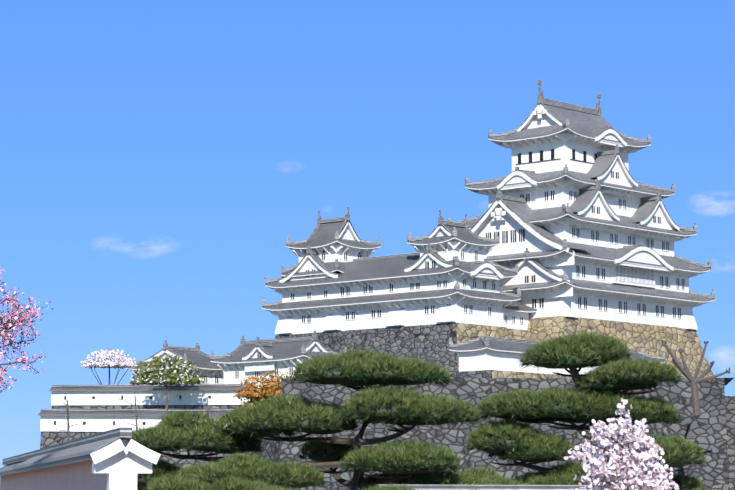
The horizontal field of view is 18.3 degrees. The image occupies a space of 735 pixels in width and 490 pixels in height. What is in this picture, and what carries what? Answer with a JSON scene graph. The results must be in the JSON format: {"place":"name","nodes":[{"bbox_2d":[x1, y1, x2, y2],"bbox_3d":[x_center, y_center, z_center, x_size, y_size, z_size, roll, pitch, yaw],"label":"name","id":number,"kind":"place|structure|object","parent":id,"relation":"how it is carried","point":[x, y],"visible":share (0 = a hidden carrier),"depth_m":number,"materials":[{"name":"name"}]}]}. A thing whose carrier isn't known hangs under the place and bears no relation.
{"place":"outdoors","nodes":[
{"label":"outdoors","id":0,"kind":"place"},
{"bbox_2d":[56,383,223,463],"bbox_3d":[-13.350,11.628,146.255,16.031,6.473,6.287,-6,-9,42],"label":"bare trees","id":1,"kind":"object","parent":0,"point":[135,412],"visible":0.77,"depth_m":149.67,"materials":[{"name":"grey plant"}]},
{"bbox_2d":[0,0,734,467],"label":"sky","id":2,"kind":"structure","parent":0,"point":[160,159],"materials":[{"name":"blue"}]},
{"bbox_2d":[242,370,734,489],"bbox_3d":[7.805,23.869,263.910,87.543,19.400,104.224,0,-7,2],"label":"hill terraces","id":3,"kind":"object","parent":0,"point":[711,428],"visible":0.33,"depth_m":215.68,"materials":[{"name":"stone"}]},
{"bbox_2d":[125,340,223,384],"bbox_3d":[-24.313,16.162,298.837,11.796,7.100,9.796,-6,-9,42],"label":"turret","id":4,"kind":"object","parent":3,"relation":"on","point":[212,373],"visible":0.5,"depth_m":296.86,"materials":[{"name":"white paint"}]},
{"bbox_2d":[233,370,291,408],"bbox_3d":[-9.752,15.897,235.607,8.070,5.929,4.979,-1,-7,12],"label":"orange shrub","id":5,"kind":"object","parent":3,"relation":"on","point":[255,395],"visible":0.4,"depth_m":234.94,"materials":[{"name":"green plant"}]},
{"bbox_2d":[210,331,346,387],"bbox_3d":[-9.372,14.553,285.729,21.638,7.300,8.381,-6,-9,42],"label":"turret","id":6,"kind":"object","parent":3,"relation":"on","point":[243,360],"visible":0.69,"depth_m":285.07,"materials":[{"name":"white paint"}]},
{"bbox_2d":[262,207,536,377],"bbox_3d":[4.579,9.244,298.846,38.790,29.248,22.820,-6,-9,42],"label":"wing","id":7,"kind":"structure","parent":3,"relation":"on","point":[338,288],"depth_m":290.61,"materials":[{"name":"white paint"}]},
{"bbox_2d":[447,80,714,377],"bbox_3d":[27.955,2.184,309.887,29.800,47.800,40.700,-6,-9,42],"label":"keep","id":8,"kind":"structure","parent":3,"relation":"on","point":[576,217],"depth_m":302.75,"materials":[{"name":"white paint"}]},
{"bbox_2d":[662,340,730,414],"bbox_3d":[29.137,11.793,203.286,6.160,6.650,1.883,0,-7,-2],"label":"bare tree","id":9,"kind":"object","parent":3,"relation":"on","point":[694,380],"visible":1,"depth_m":203.22,"materials":[{"name":"grey plant"}]},
{"bbox_2d":[376,485,606,489],"bbox_3d":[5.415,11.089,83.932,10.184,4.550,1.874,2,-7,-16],"label":"tiled roof","id":10,"kind":"structure","parent":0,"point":[502,487],"depth_m":84.42,"materials":[{"name":"tile"}]},
{"bbox_2d":[449,335,665,374],"bbox_3d":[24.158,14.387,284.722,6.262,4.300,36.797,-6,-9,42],"label":"range building","id":11,"kind":"structure","parent":0,"point":[479,353],"depth_m":273.25,"materials":[{"name":"white paint"}]},
{"label":"ground","id":12,"kind":"structure","parent":0,"visible":0},
{"bbox_2d":[0,269,52,392],"bbox_3d":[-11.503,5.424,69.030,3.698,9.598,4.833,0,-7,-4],"label":"cherry tree","id":13,"kind":"object","parent":12,"relation":"on","point":[8,323],"visible":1,"depth_m":69.26,"materials":[{"name":"pink plant"}]},
{"bbox_2d":[0,427,160,489],"bbox_3d":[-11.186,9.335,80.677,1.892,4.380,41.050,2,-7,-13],"label":"roof","id":14,"kind":"structure","parent":12,"relation":"on","point":[116,459],"depth_m":66.97,"materials":[{"name":"white paint"}]},
{"bbox_2d":[38,384,251,477],"bbox_3d":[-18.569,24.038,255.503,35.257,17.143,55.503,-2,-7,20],"label":"castle wall","id":15,"kind":"structure","parent":12,"relation":"on","point":[95,409],"depth_m":252.69,"materials":[{"name":"white paint"}]},
{"bbox_2d":[81,349,204,408],"bbox_3d":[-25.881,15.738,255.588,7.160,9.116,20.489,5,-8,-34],"label":"flowering trees","id":16,"kind":"object","parent":15,"relation":"on","point":[160,375],"visible":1,"depth_m":249.92,"materials":[{"name":"white plant"}]},
{"bbox_2d":[128,348,499,489],"bbox_3d":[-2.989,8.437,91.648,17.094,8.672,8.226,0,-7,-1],"label":"pine","id":17,"kind":"object","parent":12,"relation":"on","point":[248,428],"visible":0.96,"depth_m":90.27,"materials":[{"name":"green plant"}]},
{"bbox_2d":[142,473,712,489],"bbox_3d":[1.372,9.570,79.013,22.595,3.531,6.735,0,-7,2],"label":"hedge","id":18,"kind":"object","parent":12,"relation":"on","point":[170,483],"visible":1,"depth_m":79.44,"materials":[{"name":"green plant"}]},
{"bbox_2d":[462,330,708,489],"bbox_3d":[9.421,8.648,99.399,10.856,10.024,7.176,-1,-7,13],"label":"pine","id":19,"kind":"object","parent":12,"relation":"on","point":[598,394],"visible":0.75,"depth_m":98.38,"materials":[{"name":"green plant"}]},
{"bbox_2d":[563,398,678,489],"bbox_3d":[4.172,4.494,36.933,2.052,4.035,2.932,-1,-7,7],"label":"cherry tree","id":20,"kind":"object","parent":12,"relation":"on","point":[632,464],"visible":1,"depth_m":36.26,"materials":[{"name":"pink plant"}]}
]}

